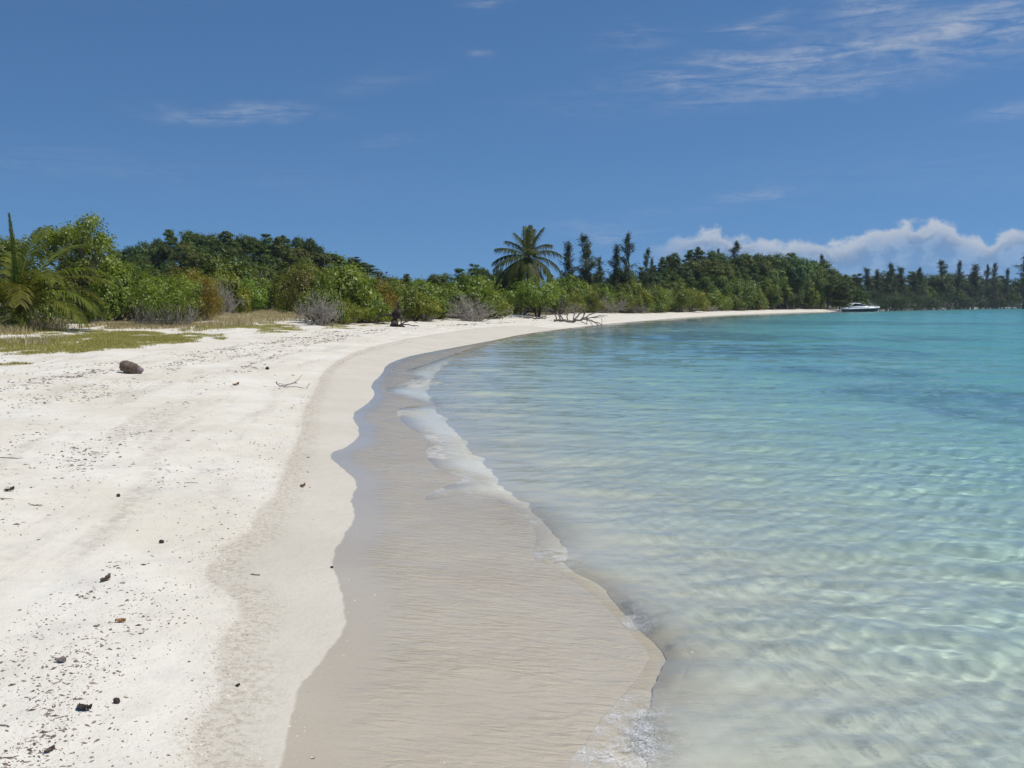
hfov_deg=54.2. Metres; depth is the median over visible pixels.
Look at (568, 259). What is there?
casuarina tree
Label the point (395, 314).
weathered stump
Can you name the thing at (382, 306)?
shrub
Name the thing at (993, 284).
casuarina tree
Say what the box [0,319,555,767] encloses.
wrack litter
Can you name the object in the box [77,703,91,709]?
seed pod
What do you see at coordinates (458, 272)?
tiered tree
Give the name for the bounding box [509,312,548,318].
driftwood limb
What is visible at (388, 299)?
bush
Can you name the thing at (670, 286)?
round tree
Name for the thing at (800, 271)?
round tree
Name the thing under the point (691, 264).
round tree
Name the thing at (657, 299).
bush
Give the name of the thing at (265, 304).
shrub
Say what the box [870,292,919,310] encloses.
mangrove
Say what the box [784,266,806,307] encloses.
round tree
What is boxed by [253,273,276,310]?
shrub
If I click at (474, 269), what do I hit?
tiered tree
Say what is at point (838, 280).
round tree
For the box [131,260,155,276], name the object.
round tree
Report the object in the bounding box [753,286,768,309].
shrub
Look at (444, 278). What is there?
round tree
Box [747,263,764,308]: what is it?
tiered tree
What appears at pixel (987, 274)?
casuarina tree
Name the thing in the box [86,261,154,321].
shrub
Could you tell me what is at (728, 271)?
round tree
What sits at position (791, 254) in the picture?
tiered tree
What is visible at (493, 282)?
shrub
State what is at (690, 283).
tiered tree
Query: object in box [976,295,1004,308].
mangrove
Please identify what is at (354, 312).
bush
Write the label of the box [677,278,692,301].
tiered tree
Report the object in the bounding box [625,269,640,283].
round tree
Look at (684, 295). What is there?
shrub
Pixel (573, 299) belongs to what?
bush
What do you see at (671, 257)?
round tree
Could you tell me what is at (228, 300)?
bare bush
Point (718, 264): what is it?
round tree
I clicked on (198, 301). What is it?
shrub
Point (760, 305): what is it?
tiered tree
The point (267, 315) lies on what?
dry grass
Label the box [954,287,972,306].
round tree
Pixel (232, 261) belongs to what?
round tree
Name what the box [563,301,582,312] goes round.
bush
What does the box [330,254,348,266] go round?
round tree
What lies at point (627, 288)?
round tree
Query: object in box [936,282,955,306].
round tree
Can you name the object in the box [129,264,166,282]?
round tree
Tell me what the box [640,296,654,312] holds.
bush
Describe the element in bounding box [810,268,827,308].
round tree
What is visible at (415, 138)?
sky
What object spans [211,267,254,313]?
shrub
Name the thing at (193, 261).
round tree
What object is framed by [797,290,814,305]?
tiered tree
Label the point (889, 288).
casuarina tree
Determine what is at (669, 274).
round tree
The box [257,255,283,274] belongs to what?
round tree
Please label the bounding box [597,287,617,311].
shrub
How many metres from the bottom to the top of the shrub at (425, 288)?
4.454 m
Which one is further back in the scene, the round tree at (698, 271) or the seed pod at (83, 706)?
the round tree at (698, 271)
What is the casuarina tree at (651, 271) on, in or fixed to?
on the beach
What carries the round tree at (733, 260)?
on the beach
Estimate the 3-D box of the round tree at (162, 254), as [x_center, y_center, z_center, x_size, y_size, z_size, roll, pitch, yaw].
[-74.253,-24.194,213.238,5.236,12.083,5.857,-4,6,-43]
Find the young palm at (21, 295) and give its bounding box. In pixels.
[0,213,122,330]
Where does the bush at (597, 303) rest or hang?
on the beach
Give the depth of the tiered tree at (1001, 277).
588.39 m
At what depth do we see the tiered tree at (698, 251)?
329.74 m
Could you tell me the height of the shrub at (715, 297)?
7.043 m
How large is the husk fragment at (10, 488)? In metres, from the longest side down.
0.101 x 0.062 x 0.050 m
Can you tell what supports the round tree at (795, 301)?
on the beach
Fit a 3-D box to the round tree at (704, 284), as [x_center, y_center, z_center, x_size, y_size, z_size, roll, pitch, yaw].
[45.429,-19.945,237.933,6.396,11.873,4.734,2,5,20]
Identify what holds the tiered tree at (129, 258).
on the beach
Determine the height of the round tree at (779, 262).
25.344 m
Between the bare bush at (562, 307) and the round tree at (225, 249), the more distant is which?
the round tree at (225, 249)
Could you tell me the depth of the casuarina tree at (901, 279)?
421.20 m
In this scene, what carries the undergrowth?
on the beach
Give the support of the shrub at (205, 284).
on the beach
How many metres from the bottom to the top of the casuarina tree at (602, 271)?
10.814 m
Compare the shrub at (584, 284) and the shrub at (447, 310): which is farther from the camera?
the shrub at (584, 284)
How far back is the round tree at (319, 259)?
215.79 m
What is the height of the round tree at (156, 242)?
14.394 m
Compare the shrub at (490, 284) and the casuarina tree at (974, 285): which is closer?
the shrub at (490, 284)
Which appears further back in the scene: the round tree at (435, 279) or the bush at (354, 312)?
the round tree at (435, 279)
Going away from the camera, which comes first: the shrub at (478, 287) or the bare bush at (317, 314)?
the bare bush at (317, 314)
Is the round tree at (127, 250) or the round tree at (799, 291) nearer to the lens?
the round tree at (127, 250)
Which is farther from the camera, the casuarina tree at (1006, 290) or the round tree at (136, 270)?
the casuarina tree at (1006, 290)
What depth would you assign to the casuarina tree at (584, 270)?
177.26 m
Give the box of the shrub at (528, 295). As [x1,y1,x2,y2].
[499,274,568,316]
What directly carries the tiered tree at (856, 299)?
on the beach
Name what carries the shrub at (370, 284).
on the beach
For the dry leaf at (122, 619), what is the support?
on the beach
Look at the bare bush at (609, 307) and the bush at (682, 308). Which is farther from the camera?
the bush at (682, 308)
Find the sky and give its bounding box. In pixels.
[0,0,1023,304]
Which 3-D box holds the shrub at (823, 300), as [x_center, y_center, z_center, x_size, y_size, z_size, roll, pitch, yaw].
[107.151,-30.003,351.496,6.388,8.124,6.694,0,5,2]
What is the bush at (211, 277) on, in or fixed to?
on the beach
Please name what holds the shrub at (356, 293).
on the beach
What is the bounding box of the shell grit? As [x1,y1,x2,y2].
[41,340,416,767]
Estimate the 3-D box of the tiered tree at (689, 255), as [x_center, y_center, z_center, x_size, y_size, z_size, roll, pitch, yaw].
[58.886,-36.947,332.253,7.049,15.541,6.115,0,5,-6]
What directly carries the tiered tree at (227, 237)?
on the beach
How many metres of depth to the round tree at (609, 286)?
177.13 m
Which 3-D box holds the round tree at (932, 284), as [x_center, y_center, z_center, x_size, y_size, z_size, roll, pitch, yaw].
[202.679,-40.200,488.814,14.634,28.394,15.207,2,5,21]
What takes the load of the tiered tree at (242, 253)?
on the beach
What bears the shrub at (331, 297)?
on the beach
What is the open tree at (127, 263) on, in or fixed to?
on the beach
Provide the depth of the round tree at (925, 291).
450.41 m
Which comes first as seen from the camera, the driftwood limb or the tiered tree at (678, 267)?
the driftwood limb
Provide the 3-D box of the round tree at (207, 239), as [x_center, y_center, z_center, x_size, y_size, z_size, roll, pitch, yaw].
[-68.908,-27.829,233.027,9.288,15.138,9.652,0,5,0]
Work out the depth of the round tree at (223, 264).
117.75 m
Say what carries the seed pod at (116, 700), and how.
on the beach
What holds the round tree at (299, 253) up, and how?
on the beach
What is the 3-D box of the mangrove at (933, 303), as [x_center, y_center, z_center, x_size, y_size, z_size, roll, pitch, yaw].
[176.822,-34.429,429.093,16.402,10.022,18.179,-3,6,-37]
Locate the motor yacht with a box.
[841,303,879,311]
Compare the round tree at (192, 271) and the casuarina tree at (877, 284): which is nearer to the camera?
the round tree at (192, 271)
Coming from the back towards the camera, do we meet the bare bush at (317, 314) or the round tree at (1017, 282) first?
the round tree at (1017, 282)
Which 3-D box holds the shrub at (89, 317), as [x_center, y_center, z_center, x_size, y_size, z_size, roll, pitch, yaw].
[-28.184,-5.589,64.828,3.264,3.692,4.456,-2,5,-28]
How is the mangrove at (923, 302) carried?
in the sea water
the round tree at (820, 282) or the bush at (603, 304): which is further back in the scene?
the round tree at (820, 282)
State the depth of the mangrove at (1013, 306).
574.94 m
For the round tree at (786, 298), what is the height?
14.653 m
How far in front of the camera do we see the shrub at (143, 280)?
62.71 m
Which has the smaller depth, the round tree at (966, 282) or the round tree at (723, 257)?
the round tree at (723, 257)
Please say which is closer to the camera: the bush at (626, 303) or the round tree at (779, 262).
the bush at (626, 303)
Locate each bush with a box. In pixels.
[115,270,202,324]
[168,265,224,320]
[191,288,224,318]
[203,272,227,311]
[208,277,246,315]
[269,254,324,313]
[291,290,343,325]
[330,299,372,324]
[369,276,400,321]
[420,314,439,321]
[443,292,510,321]
[541,299,581,314]
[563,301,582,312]
[566,289,588,312]
[581,289,602,312]
[586,300,612,312]
[593,295,632,312]
[612,292,637,312]
[622,304,652,313]
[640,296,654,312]
[644,286,664,312]
[656,286,675,312]
[667,288,688,311]
[668,289,696,311]
[684,287,713,311]
[715,298,733,310]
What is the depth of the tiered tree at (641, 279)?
208.99 m
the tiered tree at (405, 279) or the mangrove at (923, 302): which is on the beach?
the tiered tree at (405, 279)
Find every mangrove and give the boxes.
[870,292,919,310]
[870,293,911,310]
[897,291,928,309]
[909,292,943,309]
[923,292,957,309]
[939,294,975,308]
[946,292,978,308]
[969,294,989,308]
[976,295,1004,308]
[989,300,1022,308]
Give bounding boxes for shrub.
[17,264,80,324]
[58,272,99,321]
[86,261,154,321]
[128,267,175,321]
[162,262,186,280]
[168,277,209,321]
[190,270,224,314]
[209,272,247,313]
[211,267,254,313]
[235,275,272,311]
[244,280,269,310]
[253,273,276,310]
[270,274,290,311]
[276,285,296,310]
[284,270,313,304]
[292,285,349,323]
[294,255,380,321]
[309,263,339,290]
[341,264,392,321]
[355,290,393,322]
[378,275,420,320]
[396,292,444,320]
[398,275,449,318]
[405,277,418,288]
[428,282,475,318]
[432,299,455,318]
[447,271,506,318]
[475,301,507,318]
[480,277,497,290]
[486,276,510,294]
[487,287,514,316]
[495,280,523,314]
[499,274,568,316]
[513,278,544,312]
[543,272,595,310]
[547,288,571,313]
[574,278,591,309]
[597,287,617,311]
[610,289,637,312]
[626,278,654,312]
[629,285,649,311]
[645,280,660,298]
[649,284,669,312]
[670,282,696,311]
[697,285,734,310]
[722,293,747,310]
[723,275,759,310]
[736,276,760,309]
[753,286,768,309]
[795,282,822,308]
[807,294,826,308]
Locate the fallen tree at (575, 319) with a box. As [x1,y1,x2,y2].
[553,304,605,324]
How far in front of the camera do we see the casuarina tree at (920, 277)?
437.08 m
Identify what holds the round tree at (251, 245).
on the beach
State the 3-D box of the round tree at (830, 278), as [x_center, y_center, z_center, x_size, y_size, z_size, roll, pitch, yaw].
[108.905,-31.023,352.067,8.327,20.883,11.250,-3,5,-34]
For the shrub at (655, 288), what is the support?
on the beach
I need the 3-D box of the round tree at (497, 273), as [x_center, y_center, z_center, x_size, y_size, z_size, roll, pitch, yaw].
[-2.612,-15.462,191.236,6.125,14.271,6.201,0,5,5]
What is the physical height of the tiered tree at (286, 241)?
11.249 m
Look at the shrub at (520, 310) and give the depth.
134.99 m
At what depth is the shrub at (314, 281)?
100.59 m
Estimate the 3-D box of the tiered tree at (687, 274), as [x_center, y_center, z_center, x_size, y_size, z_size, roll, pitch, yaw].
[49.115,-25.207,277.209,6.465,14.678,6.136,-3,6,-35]
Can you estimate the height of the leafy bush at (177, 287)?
3.092 m
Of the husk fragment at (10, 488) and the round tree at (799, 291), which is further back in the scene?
the round tree at (799, 291)
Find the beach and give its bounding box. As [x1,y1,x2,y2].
[0,259,1021,767]
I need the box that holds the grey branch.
[276,374,309,388]
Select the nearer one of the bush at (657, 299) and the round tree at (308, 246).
the bush at (657, 299)
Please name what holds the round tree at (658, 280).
on the beach
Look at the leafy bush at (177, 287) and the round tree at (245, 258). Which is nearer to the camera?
the leafy bush at (177, 287)
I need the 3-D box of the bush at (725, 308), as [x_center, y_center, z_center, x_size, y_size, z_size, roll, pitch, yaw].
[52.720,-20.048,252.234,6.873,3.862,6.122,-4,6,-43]
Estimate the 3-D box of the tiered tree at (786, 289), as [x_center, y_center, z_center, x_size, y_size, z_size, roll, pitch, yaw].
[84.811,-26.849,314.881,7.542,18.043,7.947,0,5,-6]
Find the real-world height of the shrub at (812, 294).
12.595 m
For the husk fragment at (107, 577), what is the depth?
6.95 m
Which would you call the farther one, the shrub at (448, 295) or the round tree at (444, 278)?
the round tree at (444, 278)
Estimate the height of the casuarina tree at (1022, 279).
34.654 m
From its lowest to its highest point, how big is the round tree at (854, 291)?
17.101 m
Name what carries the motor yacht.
on the sea water
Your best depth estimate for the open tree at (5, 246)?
55.91 m
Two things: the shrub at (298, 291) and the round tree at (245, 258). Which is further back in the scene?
the round tree at (245, 258)
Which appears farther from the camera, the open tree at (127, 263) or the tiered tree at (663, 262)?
the tiered tree at (663, 262)
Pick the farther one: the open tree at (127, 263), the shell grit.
the open tree at (127, 263)
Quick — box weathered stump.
[379,302,416,326]
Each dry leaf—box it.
[54,657,66,662]
[115,618,125,621]
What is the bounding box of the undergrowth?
[0,243,826,323]
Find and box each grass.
[0,307,831,347]
[0,320,444,365]
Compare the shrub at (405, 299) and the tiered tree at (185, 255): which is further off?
the tiered tree at (185, 255)
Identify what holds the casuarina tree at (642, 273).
on the beach
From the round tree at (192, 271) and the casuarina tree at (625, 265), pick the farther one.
the casuarina tree at (625, 265)
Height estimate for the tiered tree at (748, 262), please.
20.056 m
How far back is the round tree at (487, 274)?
187.82 m
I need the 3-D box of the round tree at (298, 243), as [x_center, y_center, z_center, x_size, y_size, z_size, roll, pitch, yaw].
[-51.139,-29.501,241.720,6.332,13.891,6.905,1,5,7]
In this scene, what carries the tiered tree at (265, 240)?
on the beach
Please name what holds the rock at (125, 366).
on the beach
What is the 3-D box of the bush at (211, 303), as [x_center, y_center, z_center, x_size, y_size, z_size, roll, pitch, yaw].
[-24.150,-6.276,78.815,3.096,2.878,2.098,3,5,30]
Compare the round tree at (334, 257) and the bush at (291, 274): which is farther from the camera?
the round tree at (334, 257)
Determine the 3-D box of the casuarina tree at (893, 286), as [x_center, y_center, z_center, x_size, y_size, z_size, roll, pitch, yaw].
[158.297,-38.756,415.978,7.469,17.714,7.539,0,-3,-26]
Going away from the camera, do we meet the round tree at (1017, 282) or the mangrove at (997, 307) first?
the mangrove at (997, 307)
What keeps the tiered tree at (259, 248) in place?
on the beach
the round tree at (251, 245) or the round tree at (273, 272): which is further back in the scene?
the round tree at (251, 245)
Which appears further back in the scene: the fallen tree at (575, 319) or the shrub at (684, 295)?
the shrub at (684, 295)
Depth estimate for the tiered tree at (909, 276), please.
466.32 m
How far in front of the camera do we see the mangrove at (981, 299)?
518.00 m
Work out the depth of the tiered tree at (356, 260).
237.16 m
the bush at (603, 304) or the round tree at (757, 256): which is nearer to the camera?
the bush at (603, 304)
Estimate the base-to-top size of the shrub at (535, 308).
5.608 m
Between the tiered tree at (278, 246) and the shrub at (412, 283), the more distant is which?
the tiered tree at (278, 246)
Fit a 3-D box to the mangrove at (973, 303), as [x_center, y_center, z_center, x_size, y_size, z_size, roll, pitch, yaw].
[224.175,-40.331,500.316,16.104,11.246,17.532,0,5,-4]
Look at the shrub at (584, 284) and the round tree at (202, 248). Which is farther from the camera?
the round tree at (202, 248)
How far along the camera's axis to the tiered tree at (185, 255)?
193.45 m
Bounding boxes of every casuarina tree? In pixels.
[557,239,580,286]
[567,233,610,287]
[575,247,598,283]
[592,256,605,284]
[603,242,623,288]
[613,233,639,312]
[637,247,654,293]
[644,257,657,303]
[725,240,741,260]
[819,254,832,308]
[859,267,881,305]
[870,269,884,304]
[872,262,907,300]
[886,273,904,296]
[892,266,913,309]
[907,272,922,309]
[910,267,931,300]
[929,259,962,308]
[949,259,969,308]
[964,263,989,308]
[978,264,994,308]
[980,263,1006,308]
[997,268,1017,308]
[1003,255,1023,308]
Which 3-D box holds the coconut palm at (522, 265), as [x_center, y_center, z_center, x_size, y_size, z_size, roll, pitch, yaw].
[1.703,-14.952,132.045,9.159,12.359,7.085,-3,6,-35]
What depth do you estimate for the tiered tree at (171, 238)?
230.19 m
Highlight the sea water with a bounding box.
[385,308,1023,767]
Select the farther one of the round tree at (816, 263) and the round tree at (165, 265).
the round tree at (816, 263)
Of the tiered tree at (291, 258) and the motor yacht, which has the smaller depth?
the tiered tree at (291, 258)
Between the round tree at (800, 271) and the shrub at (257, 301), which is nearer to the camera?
the shrub at (257, 301)
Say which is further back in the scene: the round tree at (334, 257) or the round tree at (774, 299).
the round tree at (774, 299)
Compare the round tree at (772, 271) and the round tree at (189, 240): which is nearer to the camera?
the round tree at (189, 240)
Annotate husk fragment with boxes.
[4,486,14,490]
[44,745,54,751]
[100,573,110,580]
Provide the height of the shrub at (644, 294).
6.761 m
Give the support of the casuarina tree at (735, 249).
on the beach
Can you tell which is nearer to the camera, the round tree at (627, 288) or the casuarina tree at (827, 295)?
the round tree at (627, 288)
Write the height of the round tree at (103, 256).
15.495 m
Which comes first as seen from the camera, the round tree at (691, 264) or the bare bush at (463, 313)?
the bare bush at (463, 313)
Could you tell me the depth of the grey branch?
23.33 m
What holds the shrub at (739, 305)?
on the beach
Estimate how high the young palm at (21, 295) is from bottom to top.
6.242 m
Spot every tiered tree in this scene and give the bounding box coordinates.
[120,254,136,264]
[163,229,178,253]
[176,248,197,271]
[209,231,239,255]
[235,249,249,258]
[250,242,270,267]
[256,233,273,254]
[269,236,289,262]
[277,235,292,253]
[280,248,299,274]
[347,257,371,271]
[359,262,382,275]
[367,275,389,280]
[400,273,412,284]
[451,268,464,281]
[466,263,483,278]
[637,267,649,281]
[655,257,668,273]
[665,258,685,282]
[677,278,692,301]
[680,249,696,266]
[682,266,694,287]
[685,278,700,298]
[689,247,705,261]
[703,261,719,282]
[736,267,751,308]
[737,255,757,279]
[741,287,754,306]
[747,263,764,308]
[755,289,766,306]
[778,270,792,309]
[786,252,795,260]
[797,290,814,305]
[825,283,841,309]
[830,282,854,306]
[851,273,870,298]
[853,286,866,303]
[905,271,915,286]
[998,275,1010,308]
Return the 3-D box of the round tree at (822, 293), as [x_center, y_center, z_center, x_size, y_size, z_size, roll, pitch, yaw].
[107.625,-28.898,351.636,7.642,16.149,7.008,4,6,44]
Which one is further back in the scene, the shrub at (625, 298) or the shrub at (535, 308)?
the shrub at (625, 298)
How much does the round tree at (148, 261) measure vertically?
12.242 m
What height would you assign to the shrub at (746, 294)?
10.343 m
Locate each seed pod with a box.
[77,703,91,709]
[113,697,119,703]
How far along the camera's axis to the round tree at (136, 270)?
152.88 m
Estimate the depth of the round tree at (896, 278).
444.87 m
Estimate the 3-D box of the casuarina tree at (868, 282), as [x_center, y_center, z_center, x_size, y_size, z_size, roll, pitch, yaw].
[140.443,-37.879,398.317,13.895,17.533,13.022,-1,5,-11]
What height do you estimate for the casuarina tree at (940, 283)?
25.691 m
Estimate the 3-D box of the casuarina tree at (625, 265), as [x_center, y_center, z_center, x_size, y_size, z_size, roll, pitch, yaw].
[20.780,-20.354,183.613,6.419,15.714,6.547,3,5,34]
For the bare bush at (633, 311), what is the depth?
180.18 m
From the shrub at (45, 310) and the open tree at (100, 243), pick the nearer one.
the shrub at (45, 310)
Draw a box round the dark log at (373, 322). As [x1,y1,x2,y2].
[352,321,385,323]
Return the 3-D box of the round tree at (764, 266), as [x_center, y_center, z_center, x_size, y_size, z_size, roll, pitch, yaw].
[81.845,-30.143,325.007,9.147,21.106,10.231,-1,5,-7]
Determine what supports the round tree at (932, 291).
on the beach
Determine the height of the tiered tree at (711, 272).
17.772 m
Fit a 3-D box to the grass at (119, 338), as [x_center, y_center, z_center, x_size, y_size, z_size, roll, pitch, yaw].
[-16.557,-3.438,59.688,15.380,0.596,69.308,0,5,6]
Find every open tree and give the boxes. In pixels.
[0,234,37,321]
[20,211,126,323]
[89,253,137,319]
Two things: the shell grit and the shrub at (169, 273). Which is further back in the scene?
the shrub at (169, 273)
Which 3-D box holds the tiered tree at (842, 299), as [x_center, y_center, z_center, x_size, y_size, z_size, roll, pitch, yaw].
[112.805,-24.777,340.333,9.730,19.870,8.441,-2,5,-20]
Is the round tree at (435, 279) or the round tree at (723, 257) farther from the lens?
the round tree at (723, 257)
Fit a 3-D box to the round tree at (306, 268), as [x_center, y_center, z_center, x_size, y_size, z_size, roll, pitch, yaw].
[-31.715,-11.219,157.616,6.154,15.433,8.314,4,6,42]
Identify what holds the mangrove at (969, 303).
in the sea water
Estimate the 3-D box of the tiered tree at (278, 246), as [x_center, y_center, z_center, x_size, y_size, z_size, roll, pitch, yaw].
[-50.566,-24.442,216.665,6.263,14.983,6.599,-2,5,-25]
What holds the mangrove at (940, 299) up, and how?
in the sea water
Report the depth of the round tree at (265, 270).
151.44 m
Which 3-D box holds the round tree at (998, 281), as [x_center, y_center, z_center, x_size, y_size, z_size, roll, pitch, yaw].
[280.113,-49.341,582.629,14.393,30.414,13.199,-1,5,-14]
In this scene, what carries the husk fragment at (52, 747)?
on the beach
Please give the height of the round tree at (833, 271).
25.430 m
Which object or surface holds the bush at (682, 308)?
on the beach
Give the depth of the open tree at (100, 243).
62.83 m
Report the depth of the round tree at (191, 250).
209.62 m
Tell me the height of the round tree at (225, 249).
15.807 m
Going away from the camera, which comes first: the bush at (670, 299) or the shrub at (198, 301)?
the shrub at (198, 301)
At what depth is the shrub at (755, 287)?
281.03 m
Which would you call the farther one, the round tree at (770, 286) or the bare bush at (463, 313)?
the round tree at (770, 286)
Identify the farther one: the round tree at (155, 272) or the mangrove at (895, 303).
the mangrove at (895, 303)
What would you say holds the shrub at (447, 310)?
on the beach
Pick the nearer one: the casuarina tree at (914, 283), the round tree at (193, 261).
the round tree at (193, 261)
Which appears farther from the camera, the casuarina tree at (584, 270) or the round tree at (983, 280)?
the round tree at (983, 280)
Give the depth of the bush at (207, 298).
75.89 m
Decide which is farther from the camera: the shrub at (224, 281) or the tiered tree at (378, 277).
the tiered tree at (378, 277)
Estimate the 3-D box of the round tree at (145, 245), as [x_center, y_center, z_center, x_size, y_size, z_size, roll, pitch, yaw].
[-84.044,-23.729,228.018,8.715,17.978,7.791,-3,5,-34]
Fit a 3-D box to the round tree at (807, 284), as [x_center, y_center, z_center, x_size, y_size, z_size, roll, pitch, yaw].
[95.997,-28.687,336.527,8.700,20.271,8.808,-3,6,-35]
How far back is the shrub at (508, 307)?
112.61 m
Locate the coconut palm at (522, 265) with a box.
[491,225,562,314]
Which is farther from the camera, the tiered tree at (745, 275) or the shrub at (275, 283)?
the tiered tree at (745, 275)
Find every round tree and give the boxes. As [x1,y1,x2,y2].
[94,254,114,267]
[107,250,123,257]
[118,245,150,262]
[129,240,157,260]
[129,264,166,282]
[130,269,141,279]
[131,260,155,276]
[137,255,161,273]
[146,238,174,263]
[149,242,176,267]
[159,259,177,275]
[167,241,197,265]
[173,229,201,249]
[181,267,203,277]
[184,251,217,271]
[186,232,205,246]
[191,254,265,289]
[193,244,211,258]
[196,232,227,252]
[211,241,237,260]
[227,252,242,266]
[230,233,256,256]
[238,254,257,269]
[242,236,259,255]
[248,263,275,281]
[254,266,277,282]
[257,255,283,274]
[273,264,299,283]
[281,247,310,266]
[288,236,303,248]
[294,255,317,270]
[298,264,321,276]
[302,237,324,254]
[303,251,333,270]
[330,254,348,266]
[424,273,444,287]
[436,272,454,287]
[478,266,497,281]
[492,267,506,279]
[589,279,605,293]
[593,281,616,295]
[605,270,628,282]
[613,282,642,312]
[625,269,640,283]
[651,270,670,287]
[657,280,677,311]
[658,264,681,310]
[665,252,681,270]
[677,259,698,278]
[689,263,707,281]
[690,276,716,306]
[700,249,721,262]
[706,260,725,294]
[710,275,734,295]
[715,264,744,287]
[717,252,734,266]
[730,254,746,274]
[736,251,752,265]
[751,250,763,261]
[752,258,777,277]
[759,269,785,308]
[760,277,779,295]
[762,251,791,306]
[765,292,782,308]
[766,273,781,309]
[779,293,803,308]
[780,288,795,309]
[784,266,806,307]
[785,255,815,308]
[786,285,806,308]
[794,276,811,305]
[804,268,826,308]
[810,256,827,307]
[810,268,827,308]
[815,287,829,297]
[817,258,841,308]
[819,268,836,308]
[828,278,841,308]
[838,279,859,297]
[872,272,887,283]
[884,272,904,286]
[909,281,931,308]
[923,273,941,307]
[923,286,936,296]
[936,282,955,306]
[944,273,964,308]
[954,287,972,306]
[955,274,971,292]
[980,274,995,308]
[990,276,1008,293]
[1010,277,1023,290]
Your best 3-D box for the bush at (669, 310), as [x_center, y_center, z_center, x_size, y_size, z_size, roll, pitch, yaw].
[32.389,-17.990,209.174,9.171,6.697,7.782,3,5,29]
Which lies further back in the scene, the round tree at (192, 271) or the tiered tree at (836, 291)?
the tiered tree at (836, 291)
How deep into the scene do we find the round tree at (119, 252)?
227.47 m
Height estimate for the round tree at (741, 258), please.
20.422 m
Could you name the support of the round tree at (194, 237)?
on the beach
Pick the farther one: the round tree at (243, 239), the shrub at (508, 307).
the round tree at (243, 239)
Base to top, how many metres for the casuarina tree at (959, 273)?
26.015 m
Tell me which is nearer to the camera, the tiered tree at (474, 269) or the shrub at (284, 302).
the shrub at (284, 302)
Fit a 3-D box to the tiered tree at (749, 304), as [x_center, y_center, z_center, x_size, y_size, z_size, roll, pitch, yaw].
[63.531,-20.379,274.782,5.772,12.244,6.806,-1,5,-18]
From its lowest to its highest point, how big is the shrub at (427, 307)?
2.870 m
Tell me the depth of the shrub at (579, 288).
160.13 m
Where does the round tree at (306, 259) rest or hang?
on the beach
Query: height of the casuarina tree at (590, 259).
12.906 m
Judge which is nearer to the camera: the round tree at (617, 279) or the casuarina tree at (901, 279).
the round tree at (617, 279)
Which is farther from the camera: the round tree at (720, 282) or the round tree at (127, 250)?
the round tree at (720, 282)
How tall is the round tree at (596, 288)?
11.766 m
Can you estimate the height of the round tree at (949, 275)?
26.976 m
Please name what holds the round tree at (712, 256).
on the beach
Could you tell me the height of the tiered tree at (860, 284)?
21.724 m
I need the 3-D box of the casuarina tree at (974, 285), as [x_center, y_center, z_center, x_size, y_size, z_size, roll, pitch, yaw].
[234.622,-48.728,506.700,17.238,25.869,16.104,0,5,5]
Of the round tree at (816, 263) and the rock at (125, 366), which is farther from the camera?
the round tree at (816, 263)
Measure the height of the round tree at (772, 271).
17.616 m
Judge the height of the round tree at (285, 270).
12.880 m
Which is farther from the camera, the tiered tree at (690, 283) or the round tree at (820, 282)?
the round tree at (820, 282)
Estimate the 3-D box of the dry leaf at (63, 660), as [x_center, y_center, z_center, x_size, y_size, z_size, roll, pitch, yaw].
[-2.448,1.494,5.416,0.070,0.030,0.033,1,5,18]
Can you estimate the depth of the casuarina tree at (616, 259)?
185.15 m
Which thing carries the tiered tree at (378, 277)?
on the beach
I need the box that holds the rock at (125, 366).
[118,360,143,373]
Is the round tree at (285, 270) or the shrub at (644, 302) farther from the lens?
the shrub at (644, 302)
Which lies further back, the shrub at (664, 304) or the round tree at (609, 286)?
the shrub at (664, 304)
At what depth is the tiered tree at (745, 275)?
288.33 m
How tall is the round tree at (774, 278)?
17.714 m
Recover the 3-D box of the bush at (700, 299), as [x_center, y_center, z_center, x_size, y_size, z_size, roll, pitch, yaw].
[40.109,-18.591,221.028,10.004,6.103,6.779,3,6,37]
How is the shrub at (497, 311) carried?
on the beach
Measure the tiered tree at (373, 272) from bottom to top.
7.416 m
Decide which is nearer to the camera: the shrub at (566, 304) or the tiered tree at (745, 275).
the shrub at (566, 304)
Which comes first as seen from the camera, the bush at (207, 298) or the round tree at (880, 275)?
the bush at (207, 298)

